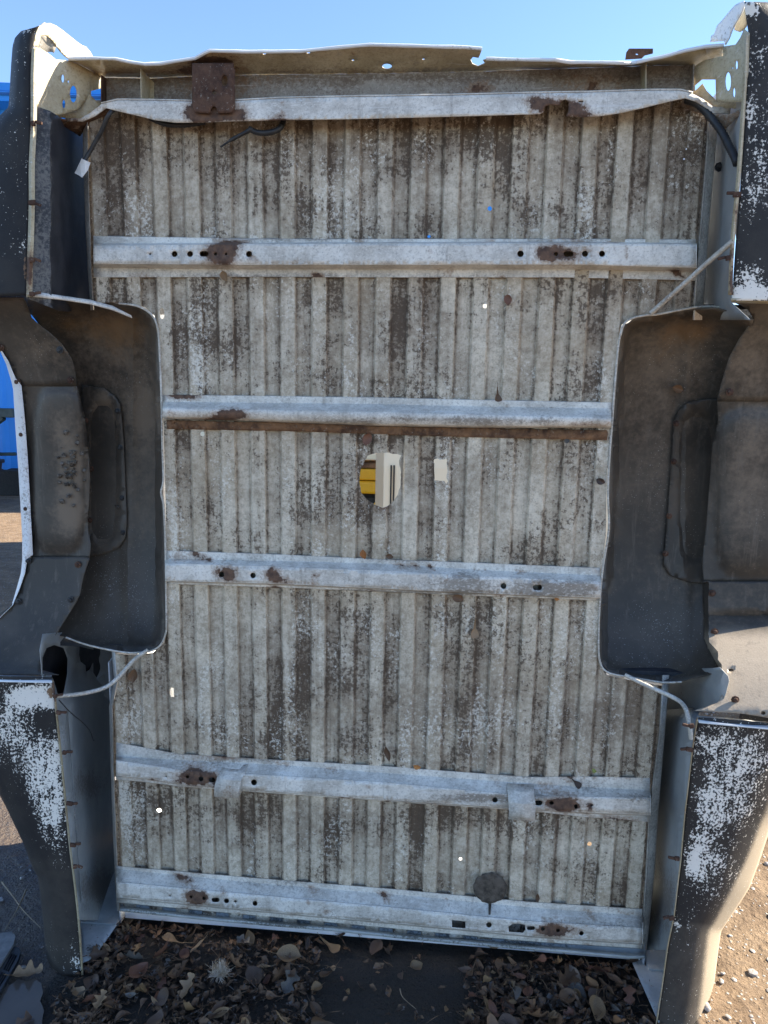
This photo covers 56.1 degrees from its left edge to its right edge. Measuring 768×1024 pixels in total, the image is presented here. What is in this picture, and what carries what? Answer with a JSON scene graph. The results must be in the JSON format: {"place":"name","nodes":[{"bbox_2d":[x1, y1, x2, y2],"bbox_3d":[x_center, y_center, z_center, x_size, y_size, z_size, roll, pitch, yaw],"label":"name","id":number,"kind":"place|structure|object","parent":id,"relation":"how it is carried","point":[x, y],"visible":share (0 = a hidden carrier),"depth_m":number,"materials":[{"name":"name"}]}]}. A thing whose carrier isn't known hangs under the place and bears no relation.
{"place":"outdoors","nodes":[
{"label":"outdoors","id":0,"kind":"place"},
{"bbox_2d":[0,495,767,1023],"bbox_3d":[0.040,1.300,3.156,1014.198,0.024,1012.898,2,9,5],"label":"ground","id":1,"kind":"structure","parent":0,"point":[740,999],"depth_m":2.29,"materials":[{"name":"soil"}]},
{"bbox_2d":[0,932,15,966],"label":"plastic panel","id":2,"kind":"object","parent":1,"relation":"on","point":[7,942],"visible":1,"depth_m":2.30,"materials":[{"name":"plastic"}]},
{"bbox_2d":[0,408,16,455],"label":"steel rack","id":3,"kind":"object","parent":1,"relation":"on","point":[5,413],"visible":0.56,"depth_m":11.03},
{"bbox_2d":[0,947,20,995],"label":"slotted trim","id":4,"kind":"structure","parent":1,"relation":"on","point":[9,965],"depth_m":2.23,"materials":[{"name":"black plastic"}]},
{"bbox_2d":[4,889,26,930],"bbox_3d":[-1.260,1.361,2.473,0.017,0.021,0.191,0,9,-7],"label":"twig","id":5,"kind":"object","parent":1,"relation":"on","point":[18,906],"visible":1,"depth_m":2.47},
{"bbox_2d":[1,881,40,927],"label":"twig","id":6,"kind":"object","parent":1,"relation":"on","point":[8,890],"visible":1,"depth_m":2.51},
{"bbox_2d":[0,977,43,1023],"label":"puddle","id":7,"kind":"object","parent":1,"relation":"on","point":[19,997],"visible":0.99,"depth_m":2.12,"materials":[{"name":"liquid"}]},
{"bbox_2d":[16,1010,33,1023],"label":"fallen leaf","id":8,"kind":"object","parent":7,"relation":"on","point":[27,1018],"visible":1,"depth_m":2.05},
{"bbox_2d":[3,960,42,976],"bbox_3d":[-1.104,1.407,2.204,0.108,0.026,0.064,4,14,-19],"label":"fallen leaf","id":9,"kind":"object","parent":1,"relation":"on","point":[28,970],"visible":1,"depth_m":2.22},
{"bbox_2d":[66,980,78,988],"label":"fallen leaf","id":10,"kind":"object","parent":1,"relation":"on","point":[69,984],"visible":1,"depth_m":2.17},
{"bbox_2d":[124,950,148,958],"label":"fallen leaf","id":11,"kind":"object","parent":1,"relation":"on","point":[130,954],"visible":1,"depth_m":2.26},
{"bbox_2d":[135,998,146,1018],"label":"fallen leaf","id":12,"kind":"object","parent":1,"relation":"on","point":[142,1000],"visible":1,"depth_m":2.09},
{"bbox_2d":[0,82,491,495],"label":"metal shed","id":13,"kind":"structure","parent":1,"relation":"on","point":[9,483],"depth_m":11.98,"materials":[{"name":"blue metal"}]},
{"bbox_2d":[272,966,283,981],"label":"fallen leaf","id":14,"kind":"object","parent":1,"relation":"on","point":[277,974],"visible":0.92,"depth_m":2.20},
{"bbox_2d":[311,1016,333,1023],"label":"fallen leaf","id":15,"kind":"object","parent":1,"relation":"on","point":[316,1020],"visible":1,"depth_m":2.06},
{"bbox_2d":[317,932,339,952],"bbox_3d":[-0.184,1.403,2.347,0.094,0.016,0.035,26,32,28],"label":"fallen leaf","id":16,"kind":"object","parent":1,"relation":"on","point":[334,948],"visible":1,"depth_m":2.34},
{"bbox_2d":[319,960,339,976],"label":"fallen leaf","id":17,"kind":"object","parent":1,"relation":"on","point":[324,973],"visible":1,"depth_m":2.23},
{"bbox_2d":[50,919,659,1023],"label":"leaf litter","id":18,"kind":"object","parent":1,"relation":"on","point":[98,1016],"visible":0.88,"depth_m":2.19,"materials":[{"name":"plant"}]},
{"bbox_2d":[72,986,84,998],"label":"fallen leaf","id":19,"kind":"object","parent":18,"relation":"on","point":[78,990],"visible":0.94,"depth_m":2.15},
{"bbox_2d":[83,974,98,989],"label":"fallen leaf","id":20,"kind":"object","parent":18,"relation":"on","point":[88,980],"visible":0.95,"depth_m":2.18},
{"bbox_2d":[81,993,100,1002],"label":"fallen leaf","id":21,"kind":"object","parent":18,"relation":"on","point":[89,997],"visible":0.91,"depth_m":2.11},
{"bbox_2d":[92,989,106,1012],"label":"fallen leaf","id":22,"kind":"object","parent":18,"relation":"on","point":[100,998],"visible":1,"depth_m":2.09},
{"bbox_2d":[89,946,115,961],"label":"fallen leaf","id":23,"kind":"object","parent":18,"relation":"on","point":[95,953],"visible":1,"depth_m":2.27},
{"bbox_2d":[101,1000,116,1008],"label":"fallen leaf","id":24,"kind":"object","parent":18,"relation":"on","point":[110,1003],"visible":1,"depth_m":2.10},
{"bbox_2d":[114,974,132,983],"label":"fallen leaf","id":25,"kind":"object","parent":18,"relation":"on","point":[121,980],"visible":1,"depth_m":2.18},
{"bbox_2d":[114,1010,135,1021],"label":"fallen leaf","id":26,"kind":"object","parent":18,"relation":"on","point":[120,1014],"visible":1,"depth_m":2.06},
{"bbox_2d":[117,923,132,932],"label":"fallen leaf","id":27,"kind":"object","parent":18,"relation":"on","point":[126,928],"visible":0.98,"depth_m":2.40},
{"bbox_2d":[125,992,137,997],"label":"fallen leaf","id":28,"kind":"object","parent":18,"relation":"on","point":[132,994],"visible":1,"depth_m":2.12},
{"bbox_2d":[127,962,147,977],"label":"fallen leaf","id":29,"kind":"object","parent":18,"relation":"on","point":[135,968],"visible":1,"depth_m":2.22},
{"bbox_2d":[146,1008,162,1023],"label":"fallen leaf","id":30,"kind":"object","parent":18,"relation":"on","point":[157,1018],"visible":1,"depth_m":2.04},
{"bbox_2d":[149,987,168,1008],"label":"fallen leaf","id":31,"kind":"object","parent":18,"relation":"on","point":[162,996],"visible":1,"depth_m":2.11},
{"bbox_2d":[156,977,165,988],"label":"fallen leaf","id":32,"kind":"object","parent":18,"relation":"on","point":[161,983],"visible":1,"depth_m":2.17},
{"bbox_2d":[153,934,169,957],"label":"fallen leaf","id":33,"kind":"object","parent":18,"relation":"on","point":[159,952],"visible":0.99,"depth_m":2.28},
{"bbox_2d":[167,969,175,977],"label":"fallen leaf","id":34,"kind":"object","parent":18,"relation":"on","point":[171,975],"visible":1,"depth_m":2.20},
{"bbox_2d":[168,988,177,997],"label":"fallen leaf","id":35,"kind":"object","parent":18,"relation":"on","point":[171,991],"visible":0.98,"depth_m":2.11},
{"bbox_2d":[168,960,186,981],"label":"fallen leaf","id":36,"kind":"object","parent":18,"relation":"on","point":[182,966],"visible":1,"depth_m":2.22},
{"bbox_2d":[162,932,193,942],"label":"fallen leaf","id":37,"kind":"object","parent":18,"relation":"on","point":[166,936],"visible":0.98,"depth_m":2.35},
{"bbox_2d":[179,948,188,958],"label":"fallen leaf","id":38,"kind":"object","parent":18,"relation":"on","point":[183,952],"visible":1,"depth_m":2.30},
{"bbox_2d":[177,972,194,998],"bbox_3d":[-0.592,1.419,2.142,0.052,0.021,0.088,-6,33,27],"label":"fallen leaf","id":39,"kind":"object","parent":18,"relation":"on","point":[186,984],"visible":1,"depth_m":2.16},
{"bbox_2d":[183,1000,194,1010],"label":"fallen leaf","id":40,"kind":"object","parent":18,"relation":"on","point":[188,1006],"visible":1,"depth_m":2.07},
{"bbox_2d":[190,935,206,952],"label":"fallen leaf","id":41,"kind":"object","parent":18,"relation":"on","point":[197,945],"visible":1,"depth_m":2.32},
{"bbox_2d":[203,1000,225,1023],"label":"fallen leaf","id":42,"kind":"object","parent":18,"relation":"on","point":[219,1004],"visible":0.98,"depth_m":2.09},
{"bbox_2d":[207,958,234,983],"bbox_3d":[-0.503,1.403,2.211,0.086,0.045,0.081,6,10,27],"label":"seed fluff","id":43,"kind":"object","parent":18,"relation":"on","point":[219,971],"visible":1,"depth_m":2.21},
{"bbox_2d":[213,1005,235,1017],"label":"fallen leaf","id":44,"kind":"object","parent":18,"relation":"on","point":[222,1013],"visible":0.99,"depth_m":2.08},
{"bbox_2d":[228,953,243,967],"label":"fallen leaf","id":45,"kind":"object","parent":18,"relation":"on","point":[235,961],"visible":1,"depth_m":2.24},
{"bbox_2d":[237,1015,249,1023],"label":"fallen leaf","id":46,"kind":"object","parent":18,"relation":"on","point":[243,1020],"visible":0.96,"depth_m":2.04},
{"bbox_2d":[239,1013,250,1023],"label":"fallen leaf","id":47,"kind":"object","parent":18,"relation":"on","point":[248,1017],"visible":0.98,"depth_m":2.06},
{"bbox_2d":[245,930,254,945],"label":"fallen leaf","id":48,"kind":"object","parent":18,"relation":"on","point":[249,933],"visible":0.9,"depth_m":2.37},
{"bbox_2d":[245,961,261,983],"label":"fallen leaf","id":49,"kind":"object","parent":18,"relation":"on","point":[251,972],"visible":1,"depth_m":2.22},
{"bbox_2d":[266,990,289,998],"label":"fallen leaf","id":50,"kind":"object","parent":18,"relation":"on","point":[269,996],"visible":1,"depth_m":2.14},
{"bbox_2d":[275,1010,290,1023],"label":"fallen leaf","id":51,"kind":"object","parent":18,"relation":"on","point":[284,1019],"visible":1,"depth_m":2.04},
{"bbox_2d":[266,944,300,961],"bbox_3d":[-0.319,1.405,2.289,0.112,0.026,0.056,12,26,-3],"label":"fallen leaf","id":52,"kind":"object","parent":18,"relation":"on","point":[283,951],"visible":1,"depth_m":2.30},
{"bbox_2d":[280,970,299,1000],"bbox_3d":[-0.292,1.435,2.185,0.052,0.030,0.096,28,45,6],"label":"fallen leaf","id":53,"kind":"object","parent":18,"relation":"on","point":[287,986],"visible":0.96,"depth_m":2.18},
{"bbox_2d":[280,962,296,977],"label":"fallen leaf","id":54,"kind":"object","parent":53,"relation":"on","point":[292,972],"visible":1,"depth_m":2.21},
{"bbox_2d":[284,1002,299,1008],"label":"fallen leaf","id":55,"kind":"object","parent":18,"relation":"on","point":[296,1005],"visible":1,"depth_m":2.10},
{"bbox_2d":[305,932,309,949],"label":"fallen leaf","id":56,"kind":"object","parent":18,"relation":"on","point":[307,943],"visible":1,"depth_m":2.34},
{"bbox_2d":[307,996,321,1015],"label":"fallen leaf","id":57,"kind":"object","parent":18,"relation":"on","point":[315,1007],"visible":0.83,"depth_m":2.10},
{"bbox_2d":[311,981,323,990],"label":"fallen leaf","id":58,"kind":"object","parent":18,"relation":"on","point":[316,986],"visible":1,"depth_m":2.18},
{"bbox_2d":[457,1015,468,1023],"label":"fallen leaf","id":59,"kind":"object","parent":18,"relation":"on","point":[466,1020],"visible":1,"depth_m":2.05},
{"bbox_2d":[464,1008,473,1016],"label":"fallen leaf","id":60,"kind":"object","parent":18,"relation":"on","point":[469,1012],"visible":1,"depth_m":2.08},
{"bbox_2d":[466,959,476,975],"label":"fallen leaf","id":61,"kind":"object","parent":18,"relation":"on","point":[469,973],"visible":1,"depth_m":2.23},
{"bbox_2d":[482,975,491,982],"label":"fallen leaf","id":62,"kind":"object","parent":18,"relation":"on","point":[486,978],"visible":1,"depth_m":2.19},
{"bbox_2d":[483,993,490,1012],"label":"fallen leaf","id":63,"kind":"object","parent":18,"relation":"on","point":[486,1003],"visible":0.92,"depth_m":2.12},
{"bbox_2d":[487,1013,497,1023],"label":"fallen leaf","id":64,"kind":"object","parent":18,"relation":"on","point":[491,1018],"visible":1,"depth_m":2.04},
{"bbox_2d":[488,999,497,1013],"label":"fallen leaf","id":65,"kind":"object","parent":18,"relation":"on","point":[492,1006],"visible":0.95,"depth_m":2.10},
{"bbox_2d":[495,958,512,967],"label":"fallen leaf","id":66,"kind":"object","parent":18,"relation":"on","point":[499,963],"visible":1,"depth_m":2.25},
{"bbox_2d":[498,1013,517,1023],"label":"fallen leaf","id":67,"kind":"object","parent":18,"relation":"on","point":[508,1018],"visible":1,"depth_m":2.05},
{"bbox_2d":[502,999,514,1015],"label":"fallen leaf","id":68,"kind":"object","parent":18,"relation":"on","point":[510,1009],"visible":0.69,"depth_m":2.12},
{"bbox_2d":[501,997,520,1014],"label":"fallen leaf","id":69,"kind":"object","parent":18,"relation":"on","point":[505,1004],"visible":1,"depth_m":2.12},
{"bbox_2d":[510,985,520,999],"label":"fallen leaf","id":70,"kind":"object","parent":18,"relation":"on","point":[517,991],"visible":1,"depth_m":2.15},
{"bbox_2d":[512,972,525,978],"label":"fallen leaf","id":71,"kind":"object","parent":18,"relation":"on","point":[520,975],"visible":1,"depth_m":2.22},
{"bbox_2d":[513,992,526,1002],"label":"fallen leaf","id":72,"kind":"object","parent":18,"relation":"on","point":[520,999],"visible":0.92,"depth_m":2.14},
{"bbox_2d":[523,981,532,995],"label":"fallen leaf","id":73,"kind":"object","parent":18,"relation":"on","point":[528,990],"visible":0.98,"depth_m":2.17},
{"bbox_2d":[521,991,538,1013],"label":"fallen leaf","id":74,"kind":"object","parent":18,"relation":"on","point":[532,1002],"visible":0.97,"depth_m":2.10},
{"bbox_2d":[525,1005,547,1017],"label":"fallen leaf","id":75,"kind":"object","parent":18,"relation":"on","point":[537,1013],"visible":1,"depth_m":2.07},
{"bbox_2d":[548,1013,563,1023],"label":"fallen leaf","id":76,"kind":"object","parent":18,"relation":"on","point":[558,1019],"visible":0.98,"depth_m":2.06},
{"bbox_2d":[549,1010,562,1023],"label":"fallen leaf","id":77,"kind":"object","parent":18,"relation":"on","point":[550,1018],"visible":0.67,"depth_m":2.08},
{"bbox_2d":[557,988,576,1002],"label":"fallen leaf","id":78,"kind":"object","parent":18,"relation":"on","point":[564,993],"visible":0.94,"depth_m":2.16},
{"bbox_2d":[556,963,579,985],"bbox_3d":[0.554,1.412,2.186,0.108,0.031,0.062,8,25,-42],"label":"fallen leaf","id":79,"kind":"object","parent":18,"relation":"on","point":[566,977],"visible":1,"depth_m":2.20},
{"bbox_2d":[563,1006,573,1015],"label":"fallen leaf","id":80,"kind":"object","parent":18,"relation":"on","point":[569,1011],"visible":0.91,"depth_m":2.10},
{"bbox_2d":[569,964,581,984],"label":"fallen leaf","id":81,"kind":"object","parent":18,"relation":"on","point":[571,968],"visible":0.67,"depth_m":2.24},
{"bbox_2d":[584,964,609,979],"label":"fallen leaf","id":82,"kind":"object","parent":18,"relation":"on","point":[596,968],"visible":0.98,"depth_m":2.25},
{"bbox_2d":[589,985,605,1020],"bbox_3d":[0.625,1.443,2.118,0.051,0.024,0.103,26,34,5],"label":"fallen leaf","id":83,"kind":"object","parent":18,"relation":"on","point":[595,1001],"visible":1,"depth_m":2.11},
{"bbox_2d":[588,982,609,997],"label":"fallen leaf","id":84,"kind":"object","parent":18,"relation":"on","point":[591,991],"visible":0.86,"depth_m":2.16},
{"bbox_2d":[599,978,619,997],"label":"fallen leaf","id":85,"kind":"object","parent":18,"relation":"on","point":[609,988],"visible":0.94,"depth_m":2.19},
{"bbox_2d":[586,975,601,990],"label":"fallen leaf","id":86,"kind":"object","parent":85,"relation":"on","point":[592,983],"visible":0.88,"depth_m":2.18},
{"bbox_2d":[600,966,622,982],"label":"fallen leaf","id":87,"kind":"object","parent":18,"relation":"on","point":[615,978],"visible":1,"depth_m":2.21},
{"bbox_2d":[610,1004,620,1011],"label":"fallen leaf","id":88,"kind":"object","parent":18,"relation":"on","point":[614,1007],"visible":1,"depth_m":2.11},
{"bbox_2d":[609,1015,625,1022],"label":"fallen leaf","id":89,"kind":"object","parent":18,"relation":"on","point":[616,1019],"visible":1,"depth_m":2.05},
{"bbox_2d":[622,985,635,1010],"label":"fallen leaf","id":90,"kind":"object","parent":18,"relation":"on","point":[629,990],"visible":1,"depth_m":2.15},
{"bbox_2d":[626,959,641,962],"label":"fallen leaf","id":91,"kind":"object","parent":18,"relation":"on","point":[631,960],"visible":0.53,"depth_m":2.29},
{"bbox_2d":[359,453,375,503],"bbox_3d":[-0.391,-0.039,5.854,1.511,1.746,1.048,2,9,5],"label":"yellow machine","id":92,"kind":"object","parent":1,"relation":"on","point":[367,478],"depth_m":5.38,"materials":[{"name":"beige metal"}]},
{"bbox_2d":[369,939,382,954],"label":"fallen leaf","id":93,"kind":"object","parent":1,"relation":"on","point":[376,945],"visible":0.98,"depth_m":2.35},
{"bbox_2d":[0,1,767,1023],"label":"truck bed","id":94,"kind":"object","parent":1,"relation":"on","point":[260,625],"visible":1,"depth_m":2.08,"materials":[{"name":"paint"}]},
{"bbox_2d":[128,669,136,682],"bbox_3d":[-0.770,0.495,2.213,0.030,0.062,0.014,8,10,-1],"label":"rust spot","id":95,"kind":"object","parent":94,"relation":"attached to","point":[132,676],"visible":1,"depth_m":2.22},
{"bbox_2d":[220,268,227,280],"bbox_3d":[-0.444,-0.658,1.992,0.021,0.042,0.010,-19,9,9],"label":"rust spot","id":96,"kind":"object","parent":94,"relation":"attached to","point":[223,276],"visible":1,"depth_m":1.99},
{"bbox_2d":[362,432,371,444],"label":"fallen leaf","id":97,"kind":"object","parent":94,"relation":"attached to","point":[367,439],"visible":1,"depth_m":2.03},
{"bbox_2d":[384,742,390,760],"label":"fallen leaf","id":98,"kind":"object","parent":94,"relation":"on","point":[387,753],"visible":1,"depth_m":2.18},
{"bbox_2d":[449,594,462,601],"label":"fallen leaf","id":99,"kind":"object","parent":94,"relation":"on","point":[457,598],"visible":1,"depth_m":2.08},
{"bbox_2d":[471,617,478,638],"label":"fallen leaf","id":100,"kind":"object","parent":94,"relation":"attached to","point":[474,633],"visible":1,"depth_m":2.10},
{"bbox_2d":[495,382,501,401],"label":"fallen leaf","id":101,"kind":"object","parent":94,"relation":"on","point":[498,398],"visible":1,"depth_m":1.98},
{"bbox_2d":[504,294,511,304],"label":"fallen leaf","id":102,"kind":"object","parent":94,"relation":"attached to","point":[507,299],"visible":1,"depth_m":1.94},
{"bbox_2d":[596,478,604,484],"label":"fallen leaf","id":103,"kind":"object","parent":94,"relation":"on","point":[600,481],"visible":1,"depth_m":2.00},
{"bbox_2d":[668,385,682,392],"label":"fallen leaf","id":104,"kind":"object","parent":94,"relation":"on","point":[677,388],"visible":1,"depth_m":2.10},
{"bbox_2d":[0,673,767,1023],"bbox_3d":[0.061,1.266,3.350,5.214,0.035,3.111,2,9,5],"label":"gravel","id":105,"kind":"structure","parent":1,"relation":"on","point":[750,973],"depth_m":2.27,"materials":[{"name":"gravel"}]},
{"bbox_2d":[408,960,422,969],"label":"fallen leaf","id":106,"kind":"object","parent":1,"relation":"on","point":[416,965],"visible":1,"depth_m":2.27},
{"bbox_2d":[458,966,476,972],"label":"fallen leaf","id":107,"kind":"object","parent":1,"relation":"on","point":[464,969],"visible":1,"depth_m":2.24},
{"bbox_2d":[467,948,486,964],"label":"fallen leaf","id":108,"kind":"object","parent":1,"relation":"on","point":[479,951],"visible":0.96,"depth_m":2.30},
{"bbox_2d":[375,304,630,556],"bbox_3d":[2.311,-0.169,5.087,4.660,2.365,1.855,2,9,7],"label":"panel van","id":109,"kind":"object","parent":1,"relation":"on","point":[388,479],"visible":0.01,"depth_m":4.43,"materials":[{"name":"beige paint"}]},
{"bbox_2d":[506,963,524,972],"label":"fallen leaf","id":110,"kind":"object","parent":1,"relation":"on","point":[517,967],"visible":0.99,"depth_m":2.26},
{"bbox_2d":[533,954,546,961],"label":"fallen leaf","id":111,"kind":"object","parent":1,"relation":"on","point":[542,958],"visible":0.98,"depth_m":2.29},
{"bbox_2d":[567,982,586,999],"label":"fallen leaf","id":112,"kind":"object","parent":1,"relation":"on","point":[581,990],"visible":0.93,"depth_m":2.18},
{"bbox_2d":[606,985,616,1015],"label":"fallen leaf","id":113,"kind":"object","parent":1,"relation":"on","point":[613,1013],"visible":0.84,"depth_m":2.12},
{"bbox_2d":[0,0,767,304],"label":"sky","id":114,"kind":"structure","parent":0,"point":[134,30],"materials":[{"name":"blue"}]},
{"bbox_2d":[571,778,581,788],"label":"fallen leaf","id":115,"kind":"object","parent":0,"point":[578,785],"visible":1,"depth_m":2.14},
{"label":"fallen leaf","id":116,"kind":"object","parent":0,"visible":0},
{"bbox_2d":[568,1011,587,1023],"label":"fallen leaf","id":117,"kind":"object","parent":116,"relation":"on","point":[578,1020],"visible":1,"depth_m":2.07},
{"label":"fallen leaf","id":118,"kind":"object","parent":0,"visible":0},
{"bbox_2d":[236,934,251,942],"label":"fallen leaf","id":119,"kind":"object","parent":118,"relation":"on","point":[240,938],"visible":1,"depth_m":2.34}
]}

